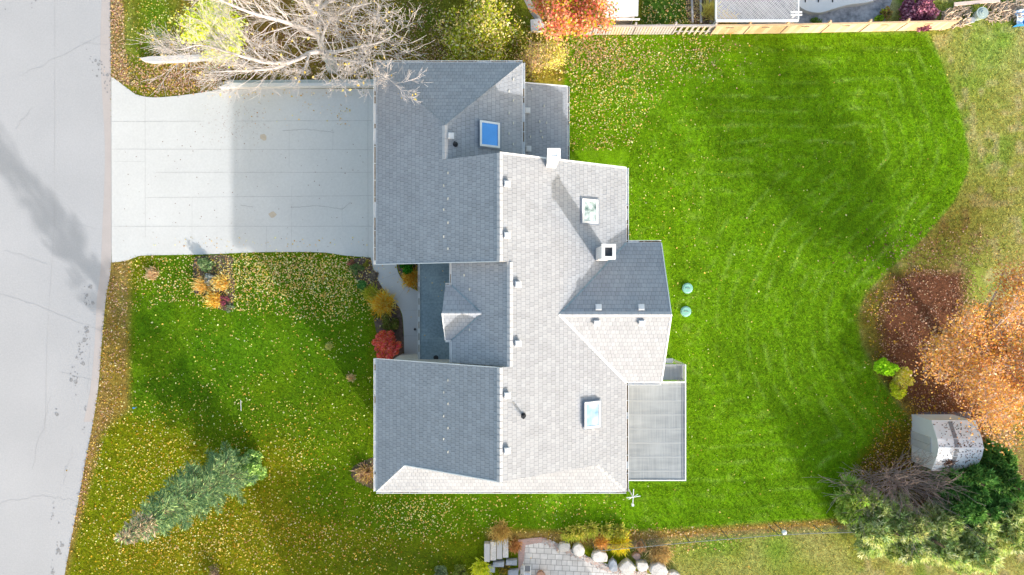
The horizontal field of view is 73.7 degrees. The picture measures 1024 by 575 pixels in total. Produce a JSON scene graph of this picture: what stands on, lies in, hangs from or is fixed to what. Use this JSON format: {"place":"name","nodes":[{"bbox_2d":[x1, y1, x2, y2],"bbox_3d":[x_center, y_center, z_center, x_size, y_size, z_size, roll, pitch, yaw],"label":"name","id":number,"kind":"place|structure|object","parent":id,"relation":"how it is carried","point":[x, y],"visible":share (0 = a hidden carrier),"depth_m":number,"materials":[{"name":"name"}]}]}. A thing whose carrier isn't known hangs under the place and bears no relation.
{"place":"outdoors","nodes":[
{"label":"outdoors","id":0,"kind":"place"},
{"bbox_2d":[0,0,111,574],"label":"road","id":1,"kind":"structure","parent":0,"point":[55,181],"depth_m":37.99,"materials":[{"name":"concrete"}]},
{"bbox_2d":[110,77,373,261],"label":"driveway","id":2,"kind":"structure","parent":0,"point":[193,171],"depth_m":37.97,"materials":[{"name":"concrete"}]},
{"bbox_2d":[371,257,417,353],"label":"front path","id":3,"kind":"structure","parent":0,"point":[407,303],"depth_m":37.95,"materials":[{"name":"concrete"}]},
{"bbox_2d":[65,0,1023,574],"bbox_3d":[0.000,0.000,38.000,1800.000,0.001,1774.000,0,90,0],"label":"lawn ground","id":4,"kind":"structure","parent":0,"point":[893,326],"depth_m":38.00,"materials":[{"name":"green plant"}]},
{"bbox_2d":[142,266,160,280],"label":"dry plant","id":5,"kind":"object","parent":4,"relation":"on","point":[151,274],"visible":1,"depth_m":37.83,"materials":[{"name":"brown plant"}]},
{"bbox_2d":[140,54,230,63],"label":"garden wall","id":6,"kind":"structure","parent":4,"relation":"on","point":[152,59],"depth_m":37.60,"materials":[{"name":"stone"}]},
{"bbox_2d":[114,440,259,544],"bbox_3d":[-15.460,10.041,32.600,4.060,11.000,3.554,0,90,0],"label":"spruce tree","id":7,"kind":"object","parent":4,"relation":"on","point":[191,485],"visible":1,"depth_m":32.32,"materials":[{"name":"green plant"}]},
{"bbox_2d":[168,0,248,68],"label":"yellow green tree","id":8,"kind":"object","parent":4,"relation":"on","point":[200,27],"visible":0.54,"depth_m":34.27,"materials":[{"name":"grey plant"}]},
{"bbox_2d":[193,255,234,310],"bbox_3d":[-16.590,-0.271,37.980,2.340,0.001,3.110,0,90,0],"label":"soil bed","id":9,"kind":"object","parent":4,"relation":"on","point":[211,257],"visible":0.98,"depth_m":37.98,"materials":[{"name":"soil"}]},
{"bbox_2d":[188,274,210,296],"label":"orange perennial","id":10,"kind":"object","parent":9,"relation":"on","point":[200,285],"visible":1,"depth_m":37.75,"materials":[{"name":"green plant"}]},
{"bbox_2d":[197,257,213,271],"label":"shrub","id":11,"kind":"object","parent":9,"relation":"on","point":[205,264],"visible":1,"depth_m":37.63,"materials":[{"name":"green plant"}]},
{"bbox_2d":[204,273,215,285],"bbox_3d":[-16.705,-0.442,37.782,0.709,0.456,0.760,0,90,0],"label":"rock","id":12,"kind":"object","parent":9,"relation":"on","point":[207,277],"visible":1,"depth_m":37.71,"materials":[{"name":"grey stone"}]},
{"bbox_2d":[202,288,224,309],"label":"orange perennial","id":13,"kind":"object","parent":9,"relation":"on","point":[212,299],"visible":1,"depth_m":37.74,"materials":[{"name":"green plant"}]},
{"bbox_2d":[208,269,230,294],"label":"orange perennial","id":14,"kind":"object","parent":9,"relation":"on","point":[220,283],"visible":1,"depth_m":37.74,"materials":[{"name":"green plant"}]},
{"bbox_2d":[220,296,230,305],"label":"purple plant","id":15,"kind":"object","parent":9,"relation":"on","point":[223,301],"visible":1,"depth_m":37.80,"materials":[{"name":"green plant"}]},
{"bbox_2d":[209,564,219,574],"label":"dry bush","id":16,"kind":"object","parent":4,"relation":"on","point":[213,571],"visible":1,"depth_m":37.60,"materials":[{"name":"brown plant"}]},
{"bbox_2d":[229,449,267,486],"bbox_3d":[-14.392,9.910,37.228,1.863,1.561,1.944,-26,90,0],"label":"green shrub","id":17,"kind":"object","parent":4,"relation":"on","point":[254,465],"visible":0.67,"depth_m":37.21,"materials":[{"name":"green plant"}]},
{"bbox_2d":[128,0,433,104],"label":"bare tree","id":18,"kind":"object","parent":4,"relation":"on","point":[333,66],"visible":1,"depth_m":30.74,"materials":[{"name":"grey plant"}]},
{"bbox_2d":[219,83,373,88],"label":"retaining wall","id":19,"kind":"structure","parent":4,"relation":"on","point":[279,85],"depth_m":37.55,"materials":[{"name":"concrete"}]},
{"bbox_2d":[220,79,373,84],"bbox_3d":[-11.820,-11.393,37.850,8.640,0.300,0.225,0,90,0],"label":"concrete ledge","id":20,"kind":"object","parent":4,"relation":"on","point":[287,81],"visible":0.37,"depth_m":37.70,"materials":[{"name":"concrete"}]},
{"bbox_2d":[321,342,335,350],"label":"dry plant","id":21,"kind":"object","parent":4,"relation":"on","point":[329,345],"visible":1,"depth_m":37.90,"materials":[{"name":"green plant"}]},
{"bbox_2d":[351,457,373,488],"bbox_3d":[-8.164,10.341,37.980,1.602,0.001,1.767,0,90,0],"label":"dry shrub","id":22,"kind":"object","parent":4,"relation":"on","point":[368,482],"visible":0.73,"depth_m":37.98,"materials":[{"name":"plant"}]},
{"bbox_2d":[351,257,403,358],"bbox_3d":[-7.249,1.103,37.980,1.786,0.001,6.196,-21,90,0],"label":"soil bed","id":23,"kind":"object","parent":4,"relation":"on","point":[398,334],"visible":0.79,"depth_m":37.98,"materials":[{"name":"soil"}]},
{"bbox_2d":[349,263,364,274],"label":"shrub","id":24,"kind":"object","parent":23,"relation":"on","point":[355,268],"visible":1,"depth_m":37.72,"materials":[{"name":"green plant"}]},
{"bbox_2d":[356,280,366,291],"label":"shrub","id":25,"kind":"object","parent":23,"relation":"on","point":[362,285],"visible":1,"depth_m":37.69,"materials":[{"name":"green plant"}]},
{"bbox_2d":[358,281,380,305],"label":"yellow perennial","id":26,"kind":"object","parent":23,"relation":"on","point":[367,291],"visible":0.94,"depth_m":37.73,"materials":[{"name":"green plant"}]},
{"bbox_2d":[369,270,377,280],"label":"shrub","id":27,"kind":"object","parent":23,"relation":"on","point":[373,276],"visible":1,"depth_m":37.88,"materials":[{"name":"grey plant"}]},
{"bbox_2d":[367,287,398,320],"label":"ornamental grass","id":28,"kind":"object","parent":23,"relation":"on","point":[383,303],"depth_m":37.61,"materials":[{"name":"yellow plant"}]},
{"bbox_2d":[371,330,401,358],"bbox_3d":[-6.979,3.245,37.415,1.773,1.191,1.676,-43,90,0],"label":"red bush","id":29,"kind":"object","parent":23,"relation":"on","point":[385,344],"visible":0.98,"depth_m":37.22,"materials":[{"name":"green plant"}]},
{"bbox_2d":[381,313,398,331],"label":"shrub","id":30,"kind":"object","parent":23,"relation":"on","point":[392,324],"visible":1,"depth_m":37.63,"materials":[{"name":"green plant"}]},
{"bbox_2d":[398,264,417,289],"bbox_3d":[-5.541,-0.676,37.980,1.758,0.001,2.130,0,90,0],"label":"soil bed","id":31,"kind":"object","parent":4,"relation":"on","point":[401,272],"visible":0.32,"depth_m":37.98,"materials":[{"name":"soil"}]},
{"bbox_2d":[399,264,414,274],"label":"green shrub","id":32,"kind":"object","parent":31,"relation":"on","point":[407,268],"visible":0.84,"depth_m":37.50,"materials":[{"name":"green plant"}]},
{"bbox_2d":[399,265,417,290],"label":"ornamental grass","id":33,"kind":"object","parent":31,"relation":"on","point":[410,280],"depth_m":37.65,"materials":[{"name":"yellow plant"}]},
{"bbox_2d":[434,565,447,574],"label":"shrub","id":34,"kind":"object","parent":4,"relation":"on","point":[440,570],"visible":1,"depth_m":37.62,"materials":[{"name":"green plant"}]},
{"bbox_2d":[452,563,468,574],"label":"shrub","id":35,"kind":"object","parent":4,"relation":"on","point":[461,569],"visible":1,"depth_m":37.69,"materials":[{"name":"green plant"}]},
{"bbox_2d":[431,0,527,60],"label":"tall shrub","id":36,"kind":"object","parent":4,"relation":"on","point":[480,38],"visible":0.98,"depth_m":35.01,"materials":[{"name":"green plant"}]},
{"bbox_2d":[469,556,492,574],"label":"yellow perennial","id":37,"kind":"object","parent":4,"relation":"on","point":[480,568],"visible":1,"depth_m":37.66,"materials":[{"name":"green plant"}]},
{"bbox_2d":[484,538,507,561],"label":"garden steps","id":38,"kind":"structure","parent":4,"relation":"on","point":[489,550],"depth_m":37.66,"materials":[{"name":"stone"}]},
{"bbox_2d":[493,560,503,566],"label":"stone block","id":39,"kind":"structure","parent":4,"relation":"on","point":[498,563],"depth_m":37.66,"materials":[{"name":"stone"}]},
{"bbox_2d":[488,518,514,546],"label":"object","id":40,"kind":"object","parent":4,"relation":"on","point":[499,532],"visible":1,"depth_m":37.69,"materials":[{"name":"brown plant"}]},
{"bbox_2d":[496,562,510,574],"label":"weed clump","id":41,"kind":"object","parent":4,"relation":"on","point":[504,569],"visible":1,"depth_m":37.80,"materials":[{"name":"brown plant"}]},
{"bbox_2d":[506,558,516,564],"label":"stone block","id":42,"kind":"structure","parent":4,"relation":"on","point":[511,561],"depth_m":37.69,"materials":[{"name":"stone"}]},
{"bbox_2d":[508,568,518,574],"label":"stone block","id":43,"kind":"structure","parent":4,"relation":"on","point":[513,571],"depth_m":37.75,"materials":[{"name":"stone"}]},
{"bbox_2d":[507,537,523,554],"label":"weed clump","id":44,"kind":"object","parent":4,"relation":"on","point":[514,545],"visible":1,"depth_m":37.80,"materials":[{"name":"orange plant"}]},
{"bbox_2d":[374,60,685,493],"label":"house","id":45,"kind":"structure","parent":4,"relation":"on","point":[537,362],"depth_m":31.05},
{"bbox_2d":[508,24,555,81],"bbox_3d":[1.144,-12.090,36.298,3.151,3.421,2.467,-42,90,0],"label":"tall shrub","id":46,"kind":"object","parent":4,"relation":"on","point":[533,59],"visible":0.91,"depth_m":36.18,"materials":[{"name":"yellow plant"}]},
{"bbox_2d":[518,537,548,571],"bbox_3d":[0.780,14.482,37.972,2.440,0.055,1.283,-45,90,0],"label":"brick border","id":47,"kind":"object","parent":4,"relation":"on","point":[527,541],"visible":1,"depth_m":37.95,"materials":[{"name":"brick"}]},
{"bbox_2d":[524,0,542,21],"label":"garden path","id":48,"kind":"structure","parent":4,"relation":"on","point":[534,15],"depth_m":37.97,"materials":[{"name":"stone"}]},
{"bbox_2d":[530,19,543,32],"bbox_3d":[1.440,-14.520,37.860,0.840,0.280,0.690,0,90,0],"label":"utility pedestal","id":49,"kind":"object","parent":4,"relation":"on","point":[533,22],"visible":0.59,"depth_m":37.72,"materials":[{"name":"white concrete"}]},
{"bbox_2d":[66,0,1023,574],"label":"fallen leaves","id":50,"kind":"object","parent":4,"relation":"on","point":[416,46],"visible":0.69,"depth_m":37.95,"materials":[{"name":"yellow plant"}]},
{"bbox_2d":[537,33,573,77],"bbox_3d":[2.196,-12.454,36.708,2.229,2.853,2.314,0,90,0],"label":"tall shrub","id":51,"kind":"object","parent":4,"relation":"on","point":[558,52],"visible":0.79,"depth_m":36.44,"materials":[{"name":"yellow plant"}]},
{"bbox_2d":[558,541,569,551],"bbox_3d":[2.897,14.359,37.846,0.682,0.433,0.517,0,90,0],"label":"boulder","id":52,"kind":"object","parent":4,"relation":"on","point":[563,546],"visible":1,"depth_m":37.65,"materials":[{"name":"stone"}]},
{"bbox_2d":[559,525,577,543],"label":"weed clump","id":53,"kind":"object","parent":4,"relation":"on","point":[565,534],"visible":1,"depth_m":37.69,"materials":[{"name":"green plant"}]},
{"bbox_2d":[526,0,618,50],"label":"red leaved tree","id":54,"kind":"object","parent":4,"relation":"on","point":[564,18],"visible":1,"depth_m":34.98,"materials":[{"name":"brown plant"}]},
{"bbox_2d":[566,523,588,541],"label":"weed clump","id":55,"kind":"object","parent":4,"relation":"on","point":[579,532],"visible":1,"depth_m":37.72,"materials":[{"name":"yellow plant"}]},
{"bbox_2d":[572,541,584,556],"bbox_3d":[3.656,14.505,37.821,0.698,0.483,0.719,-26,90,0],"label":"boulder","id":56,"kind":"object","parent":4,"relation":"on","point":[578,549],"visible":0.99,"depth_m":37.60,"materials":[{"name":"stone"}]},
{"bbox_2d":[520,542,651,574],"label":"stone patio","id":57,"kind":"structure","parent":4,"relation":"on","point":[547,559],"depth_m":37.97,"materials":[{"name":"stone"}]},
{"bbox_2d":[524,565,530,574],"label":"garden chair","id":58,"kind":"object","parent":57,"relation":"on","point":[527,568],"visible":1,"depth_m":37.42,"materials":[{"name":"white paint"}]},
{"bbox_2d":[543,537,646,574],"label":"pebble strip","id":59,"kind":"object","parent":57,"relation":"on","point":[550,543],"visible":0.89,"depth_m":37.91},
{"bbox_2d":[580,520,600,539],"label":"weed clump","id":60,"kind":"object","parent":4,"relation":"on","point":[593,529],"visible":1,"depth_m":37.70,"materials":[{"name":"yellow plant"}]},
{"bbox_2d":[591,549,607,561],"bbox_3d":[4.842,14.838,37.822,0.921,0.484,0.666,0,90,0],"label":"boulder","id":61,"kind":"object","parent":4,"relation":"on","point":[599,556],"visible":0.95,"depth_m":37.60,"materials":[{"name":"stone"}]},
{"bbox_2d":[591,532,610,551],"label":"orange perennial","id":62,"kind":"object","parent":4,"relation":"on","point":[600,541],"visible":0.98,"depth_m":37.73,"materials":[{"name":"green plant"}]},
{"bbox_2d":[598,523,615,542],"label":"weed clump","id":63,"kind":"object","parent":4,"relation":"on","point":[606,530],"visible":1,"depth_m":37.69,"materials":[{"name":"yellow plant"}]},
{"bbox_2d":[608,557,617,571],"bbox_3d":[5.576,15.326,37.822,0.514,0.483,0.739,0,90,0],"label":"boulder","id":64,"kind":"object","parent":4,"relation":"on","point":[612,564],"visible":1,"depth_m":37.60,"materials":[{"name":"grey stone"}]},
{"bbox_2d":[595,0,639,24],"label":"white shed","id":65,"kind":"structure","parent":4,"relation":"on","point":[627,13],"depth_m":36.30,"materials":[{"name":"paint"}]},
{"bbox_2d":[607,529,632,557],"bbox_3d":[5.991,14.133,37.689,1.691,0.634,1.607,0,90,0],"label":"yellow perennial","id":66,"kind":"object","parent":4,"relation":"on","point":[620,551],"visible":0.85,"depth_m":37.66,"materials":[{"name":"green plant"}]},
{"bbox_2d":[612,522,629,541],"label":"weed clump","id":67,"kind":"object","parent":4,"relation":"on","point":[621,533],"visible":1,"depth_m":37.69,"materials":[{"name":"yellow plant"}]},
{"bbox_2d":[618,558,635,574],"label":"boulder","id":68,"kind":"object","parent":4,"relation":"on","point":[626,566],"visible":1,"depth_m":37.50,"materials":[{"name":"stone"}]},
{"bbox_2d":[631,551,640,560],"bbox_3d":[6.900,14.850,37.871,0.435,0.382,0.422,40,90,0],"label":"brown rock","id":69,"kind":"object","parent":4,"relation":"on","point":[636,555],"visible":1,"depth_m":37.70,"materials":[{"name":"stone"}]},
{"bbox_2d":[635,540,646,553],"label":"dry plant","id":70,"kind":"object","parent":4,"relation":"on","point":[643,548],"visible":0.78,"depth_m":37.80,"materials":[{"name":"brown plant"}]},
{"bbox_2d":[636,559,648,571],"bbox_3d":[7.202,15.376,37.771,0.695,0.582,0.578,0,90,0],"label":"boulder","id":71,"kind":"object","parent":4,"relation":"on","point":[642,565],"visible":1,"depth_m":37.50,"materials":[{"name":"stone"}]},
{"bbox_2d":[648,560,667,574],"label":"boulder","id":72,"kind":"object","parent":4,"relation":"on","point":[658,569],"visible":0.94,"depth_m":37.45,"materials":[{"name":"stone"}]},
{"bbox_2d":[645,541,676,568],"bbox_3d":[8.199,14.732,37.650,1.924,0.713,1.926,0,90,0],"label":"dry plant","id":73,"kind":"object","parent":4,"relation":"on","point":[661,554],"visible":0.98,"depth_m":37.66,"materials":[{"name":"brown plant"}]},
{"bbox_2d":[667,569,679,574],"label":"boulder","id":74,"kind":"object","parent":4,"relation":"on","point":[672,572],"visible":0.96,"depth_m":37.65,"materials":[{"name":"stone"}]},
{"bbox_2d":[680,306,690,316],"bbox_3d":[9.660,1.335,37.938,0.580,0.223,0.580,0,90,0],"label":"septic lid","id":75,"kind":"object","parent":4,"relation":"on","point":[685,311],"visible":1,"depth_m":37.87,"materials":[{"name":"green plastic"}]},
{"bbox_2d":[682,283,692,293],"bbox_3d":[9.750,0.045,37.938,0.580,0.223,0.580,0,90,0],"label":"septic lid","id":76,"kind":"object","parent":4,"relation":"on","point":[687,288],"visible":1,"depth_m":37.87,"materials":[{"name":"green plastic"}]},
{"bbox_2d":[686,0,714,27],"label":"soil bed","id":77,"kind":"object","parent":4,"relation":"on","point":[697,14],"visible":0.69,"depth_m":37.98,"materials":[{"name":"soil"}]},
{"bbox_2d":[700,0,722,23],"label":"dry plant","id":78,"kind":"object","parent":77,"relation":"on","point":[710,8],"visible":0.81,"depth_m":37.67,"materials":[{"name":"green plant"}]},
{"bbox_2d":[691,0,711,22],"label":"timber edging","id":79,"kind":"object","parent":4,"relation":"on","point":[692,16],"visible":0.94,"depth_m":37.84,"materials":[{"name":"wood"}]},
{"bbox_2d":[592,525,856,551],"bbox_3d":[11.844,13.634,37.400,14.792,1.200,0.239,-4,90,0],"label":"wire fence","id":80,"kind":"object","parent":4,"relation":"on","point":[836,528],"visible":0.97,"depth_m":37.16,"materials":[{"name":"grey"}]},
{"bbox_2d":[713,9,739,35],"bbox_3d":[11.828,-14.653,37.633,1.623,0.745,1.907,0,90,0],"label":"dry plant","id":81,"kind":"object","parent":4,"relation":"on","point":[726,18],"visible":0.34,"depth_m":37.67,"materials":[{"name":"plant"}]},
{"bbox_2d":[576,17,961,34],"bbox_3d":[13.831,-14.212,37.290,20.563,1.420,0.267,-1,90,0],"label":"board fence","id":82,"kind":"object","parent":4,"relation":"on","point":[828,26],"visible":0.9,"depth_m":37.19,"materials":[{"name":"brown wood"}]},
{"bbox_2d":[784,11,801,23],"bbox_3d":[15.006,-14.466,37.000,0.600,2.000,0.212,0,90,0],"label":"white rail stand","id":83,"kind":"object","parent":4,"relation":"on","point":[795,14],"visible":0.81,"depth_m":36.00,"materials":[{"name":"paint"}]},
{"bbox_2d":[830,473,884,525],"bbox_3d":[18.772,11.807,36.761,2.753,2.679,2.852,27,90,0],"label":"juniper tree","id":84,"kind":"object","parent":4,"relation":"on","point":[845,502],"visible":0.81,"depth_m":36.58,"materials":[{"name":"green plant"}]},
{"bbox_2d":[845,489,927,560],"bbox_3d":[20.149,12.834,36.590,3.897,3.020,4.148,0,90,0],"label":"juniper tree","id":85,"kind":"object","parent":4,"relation":"on","point":[872,541],"visible":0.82,"depth_m":36.08,"materials":[{"name":"green plant"}]},
{"bbox_2d":[873,357,899,375],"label":"yellow green shrub","id":86,"kind":"object","parent":4,"relation":"on","point":[885,366],"visible":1,"depth_m":37.15,"materials":[{"name":"green plant"}]},
{"bbox_2d":[889,382,907,399],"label":"yellow green shrub","id":87,"kind":"object","parent":4,"relation":"on","point":[896,393],"visible":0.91,"depth_m":37.37,"materials":[{"name":"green plant"}]},
{"bbox_2d":[890,366,915,390],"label":"yellow green shrub","id":88,"kind":"object","parent":4,"relation":"on","point":[902,377],"visible":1,"depth_m":37.26,"materials":[{"name":"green plant"}]},
{"bbox_2d":[802,436,1017,567],"bbox_3d":[21.466,11.198,36.021,9.636,4.152,6.352,-22,90,0],"label":"bare bush","id":89,"kind":"object","parent":4,"relation":"on","point":[901,480],"visible":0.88,"depth_m":36.40,"materials":[{"name":"brown plant"}]},
{"bbox_2d":[898,0,940,31],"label":"purple shrub","id":90,"kind":"object","parent":4,"relation":"on","point":[920,10],"visible":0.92,"depth_m":37.12,"materials":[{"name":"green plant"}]},
{"bbox_2d":[881,499,971,570],"bbox_3d":[21.984,13.328,36.492,4.414,3.216,3.802,0,90,0],"label":"juniper tree","id":91,"kind":"object","parent":4,"relation":"on","point":[943,542],"visible":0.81,"depth_m":35.71,"materials":[{"name":"green plant"}]},
{"bbox_2d":[915,412,969,468],"bbox_3d":[23.925,8.535,37.980,3.150,0.001,3.240,0,90,0],"label":"shed base","id":92,"kind":"object","parent":4,"relation":"on","point":[959,414],"visible":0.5,"depth_m":37.98,"materials":[{"name":"concrete"}]},
{"bbox_2d":[911,414,983,469],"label":"garden shed","id":93,"kind":"structure","parent":92,"relation":"on","point":[937,431],"depth_m":35.92,"materials":[{"name":"grey"}]},
{"bbox_2d":[911,431,930,452],"bbox_3d":[22.208,8.358,37.075,0.045,1.750,0.785,0,90,0],"label":"door","id":94,"kind":"structure","parent":93,"relation":"in","point":[918,440],"depth_m":36.99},
{"bbox_2d":[920,462,1001,505],"bbox_3d":[23.935,10.226,36.274,3.087,3.651,3.182,-26,90,0],"label":"evergreen tree","id":95,"kind":"object","parent":4,"relation":"on","point":[980,477],"visible":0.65,"depth_m":35.51,"materials":[{"name":"green plant"}]},
{"bbox_2d":[907,251,1023,453],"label":"orange tree","id":96,"kind":"object","parent":4,"relation":"on","point":[976,351],"visible":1,"depth_m":32.64,"materials":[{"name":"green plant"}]},
{"bbox_2d":[931,476,1009,536],"bbox_3d":[24.536,11.566,36.250,3.623,3.700,3.871,0,90,0],"label":"evergreen tree","id":97,"kind":"object","parent":4,"relation":"on","point":[978,513],"visible":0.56,"depth_m":35.39,"materials":[{"name":"green plant"}]},
{"bbox_2d":[939,511,1010,574],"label":"juniper tree","id":98,"kind":"object","parent":4,"relation":"on","point":[985,555],"visible":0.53,"depth_m":35.32,"materials":[{"name":"green plant"}]},
{"bbox_2d":[953,0,999,7],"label":"plank bench","id":99,"kind":"object","parent":4,"relation":"on","point":[956,4],"visible":1,"depth_m":37.59,"materials":[{"name":"wood"}]},
{"bbox_2d":[972,7,988,20],"bbox_3d":[25.830,-15.075,37.700,0.655,0.600,0.655,0,90,0],"label":"lidded bin","id":100,"kind":"object","parent":4,"relation":"on","point":[980,13],"visible":1,"depth_m":37.47,"materials":[{"name":"white plastic"}]},
{"bbox_2d":[939,0,1023,30],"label":"brush pile","id":101,"kind":"object","parent":4,"relation":"on","point":[1006,8],"visible":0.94,"depth_m":37.79,"materials":[{"name":"brown wood"}]},
{"bbox_2d":[973,437,1023,510],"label":"evergreen tree","id":102,"kind":"object","parent":4,"relation":"on","point":[1005,466],"visible":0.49,"depth_m":35.26,"materials":[{"name":"green plant"}]},
{"bbox_2d":[983,499,1023,555],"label":"juniper tree","id":103,"kind":"object","parent":4,"relation":"on","point":[1011,537],"visible":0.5,"depth_m":35.23,"materials":[{"name":"green plant"}]},
{"bbox_2d":[1013,9,1023,26],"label":"blue tarp","id":104,"kind":"object","parent":4,"relation":"on","point":[1020,21],"visible":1,"depth_m":37.73,"materials":[{"name":"plastic"}]},
{"bbox_2d":[711,0,891,23],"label":"neighbour patio","id":105,"kind":"structure","parent":0,"point":[866,13],"depth_m":37.98,"materials":[{"name":"concrete"}]},
{"bbox_2d":[713,0,798,23],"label":"lattice pergola","id":106,"kind":"object","parent":105,"relation":"on","point":[792,20],"visible":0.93,"depth_m":36.54,"materials":[{"name":"white paint"}]},
{"bbox_2d":[794,0,874,14],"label":"raised terrace","id":107,"kind":"structure","parent":105,"relation":"on","point":[813,7],"depth_m":37.58,"materials":[{"name":"concrete"}]},
{"bbox_2d":[874,14,883,21],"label":"shrub","id":108,"kind":"object","parent":105,"relation":"on","point":[880,17],"visible":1,"depth_m":37.72,"materials":[{"name":"green plant"}]},
{"bbox_2d":[879,6,892,18],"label":"shrub","id":109,"kind":"object","parent":105,"relation":"on","point":[886,12],"visible":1,"depth_m":37.61,"materials":[{"name":"green plant"}]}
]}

